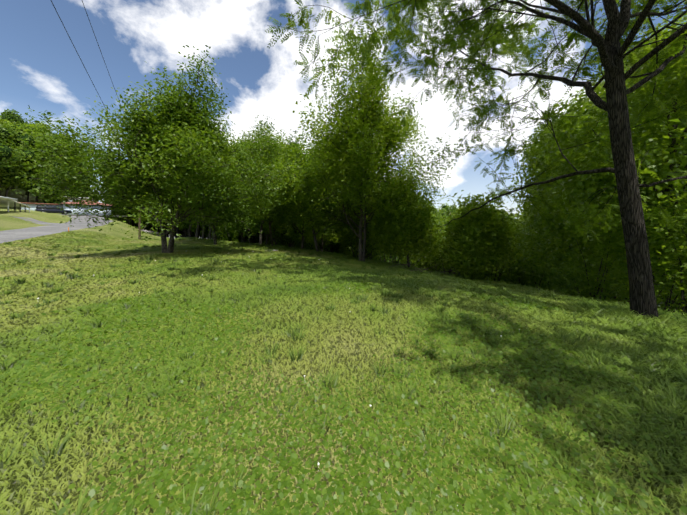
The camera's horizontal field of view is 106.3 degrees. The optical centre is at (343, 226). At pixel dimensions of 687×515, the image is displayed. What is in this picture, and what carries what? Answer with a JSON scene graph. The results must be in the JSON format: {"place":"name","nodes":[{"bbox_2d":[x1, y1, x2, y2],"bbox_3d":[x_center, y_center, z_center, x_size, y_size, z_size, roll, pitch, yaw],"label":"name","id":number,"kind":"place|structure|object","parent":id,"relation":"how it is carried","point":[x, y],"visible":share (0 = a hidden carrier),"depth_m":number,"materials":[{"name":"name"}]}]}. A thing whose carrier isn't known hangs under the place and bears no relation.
{"place":"outdoors","nodes":[
{"label":"outdoors","id":0,"kind":"place"},
{"bbox_2d":[14,202,25,211],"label":"posts","id":1,"kind":"object","parent":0,"point":[20,207],"visible":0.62,"depth_m":38.30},
{"bbox_2d":[3,215,64,224],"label":"side drive road","id":2,"kind":"structure","parent":0,"point":[37,221],"depth_m":32.68,"materials":[{"name":"grey asphalt"}]},
{"bbox_2d":[0,216,112,242],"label":"road","id":3,"kind":"structure","parent":0,"point":[17,234],"depth_m":25.01,"materials":[{"name":"grey asphalt"}]},
{"bbox_2d":[21,203,110,217],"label":"garage walls","id":4,"kind":"structure","parent":0,"point":[33,206],"depth_m":59.60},
{"bbox_2d":[19,200,111,205],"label":"garage roof","id":5,"kind":"structure","parent":4,"relation":"on","point":[67,203],"depth_m":60.27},
{"bbox_2d":[66,207,108,215],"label":"parked cars","id":6,"kind":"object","parent":4,"relation":"in","point":[72,213],"depth_m":61.11,"materials":[{"name":"white metal"}]},
{"bbox_2d":[0,0,685,237],"label":"sky","id":7,"kind":"structure","parent":0,"point":[41,69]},
{"bbox_2d":[0,185,686,514],"bbox_3d":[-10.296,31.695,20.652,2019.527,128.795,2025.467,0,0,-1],"label":"ground","id":8,"kind":"structure","parent":0,"point":[8,221],"depth_m":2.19,"materials":[{"name":"green plant"}]},
{"bbox_2d":[0,196,31,211],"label":"shelter","id":9,"kind":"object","parent":8,"relation":"on","point":[7,202],"depth_m":38.13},
{"bbox_2d":[35,205,70,212],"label":"suv","id":10,"kind":"object","parent":8,"relation":"on","point":[52,210],"depth_m":54.25,"materials":[{"name":"black metal"}]},
{"bbox_2d":[59,197,113,214],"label":"garage trim","id":11,"kind":"structure","parent":8,"relation":"on","point":[83,204],"depth_m":62.51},
{"bbox_2d":[57,214,126,217],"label":"road","id":12,"kind":"structure","parent":8,"relation":"on","point":[95,215],"depth_m":55.85,"materials":[{"name":"grey asphalt"}]},
{"bbox_2d":[138,207,140,238],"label":"utility poles","id":13,"kind":"object","parent":8,"relation":"on","point":[139,223],"visible":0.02,"depth_m":27.66,"materials":[{"name":"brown wood"}]},
{"bbox_2d":[51,0,123,121],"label":"power lines","id":14,"kind":"object","parent":13,"relation":"attached to","point":[79,56],"visible":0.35,"depth_m":9.08,"materials":[{"name":"black metal"}]},
{"bbox_2d":[0,45,292,252],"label":"tree","id":15,"kind":"object","parent":8,"relation":"on","point":[157,125],"depth_m":11.61,"materials":[{"name":"green plant"}]},
{"bbox_2d":[141,230,166,236],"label":"road","id":16,"kind":"structure","parent":8,"relation":"on","point":[157,233],"depth_m":66.93,"materials":[{"name":"grey asphalt"}]},
{"bbox_2d":[168,143,235,238],"bbox_3d":[-15.962,-4.738,27.171,10.151,13.024,8.603,0,0,-1],"label":"tree","id":17,"kind":"object","parent":8,"relation":"on","point":[203,234],"depth_m":27.36,"materials":[{"name":"green plant"}]},
{"bbox_2d":[163,112,245,244],"bbox_3d":[-12.455,-4.231,22.216,7.400,12.192,7.888,0,0,-1],"label":"tree","id":18,"kind":"object","parent":8,"relation":"on","point":[196,208],"depth_m":22.19,"materials":[{"name":"green plant"}]},
{"bbox_2d":[231,123,288,244],"bbox_3d":[-7.029,-4.558,27.572,10.131,14.594,9.280,0,0,-1],"label":"tree","id":19,"kind":"object","parent":8,"relation":"on","point":[278,137],"depth_m":26.81,"materials":[{"name":"green plant"}]},
{"bbox_2d":[227,115,295,245],"bbox_3d":[-5.612,-3.328,20.058,6.522,10.681,6.591,0,0,-1],"label":"tree","id":20,"kind":"object","parent":8,"relation":"on","point":[268,156],"depth_m":19.17,"materials":[{"name":"green plant"}]},
{"bbox_2d":[273,140,335,248],"bbox_3d":[-3.455,-2.548,23.156,7.002,10.821,6.307,0,0,-1],"label":"tree","id":21,"kind":"object","parent":8,"relation":"on","point":[281,219],"depth_m":22.47,"materials":[{"name":"green plant"}]},
{"bbox_2d":[262,129,347,250],"bbox_3d":[-2.216,-2.308,18.455,5.688,9.118,5.852,0,0,-1],"label":"tree","id":22,"kind":"object","parent":8,"relation":"on","point":[290,206],"depth_m":17.11,"materials":[{"name":"green plant"}]},
{"bbox_2d":[0,11,686,299],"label":"trees","id":23,"kind":"object","parent":8,"relation":"on","point":[656,142],"visible":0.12,"depth_m":9.96,"materials":[{"name":"green plant"}]},
{"bbox_2d":[0,68,686,313],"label":"forest","id":24,"kind":"object","parent":8,"relation":"on","point":[288,237],"depth_m":58.25,"materials":[{"name":"green plant"}]},
{"bbox_2d":[262,10,461,260],"bbox_3d":[0.961,-4.329,15.496,10.600,13.564,9.508,0,0,-1],"label":"tree","id":25,"kind":"object","parent":8,"relation":"on","point":[343,118],"depth_m":13.83,"materials":[{"name":"green plant"}]},
{"bbox_2d":[366,169,444,267],"bbox_3d":[3.596,-0.223,14.646,4.584,5.980,3.757,0,0,-1],"label":"tree","id":26,"kind":"object","parent":8,"relation":"on","point":[390,231],"depth_m":13.81,"materials":[{"name":"green plant"}]},
{"bbox_2d":[389,251,480,274],"bbox_3d":[4.735,2.871,14.553,7.625,3.299,5.269,0,0,-1],"label":"bush","id":27,"kind":"object","parent":8,"relation":"on","point":[428,268],"visible":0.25,"depth_m":13.69,"materials":[{"name":"green plant"}]},
{"bbox_2d":[265,0,686,318],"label":"walnut","id":28,"kind":"object","parent":8,"relation":"on","point":[478,36],"depth_m":7.04,"materials":[{"name":"green plant"}]},
{"bbox_2d":[439,192,522,280],"bbox_3d":[6.478,0.713,12.461,3.512,4.553,3.382,0,0,-1],"label":"bush","id":29,"kind":"object","parent":8,"relation":"on","point":[485,247],"depth_m":11.49,"materials":[{"name":"green plant"}]},
{"bbox_2d":[330,140,686,314],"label":"shrub","id":30,"kind":"object","parent":8,"relation":"on","point":[594,259],"depth_m":10.20,"materials":[{"name":"green plant"}]}
]}

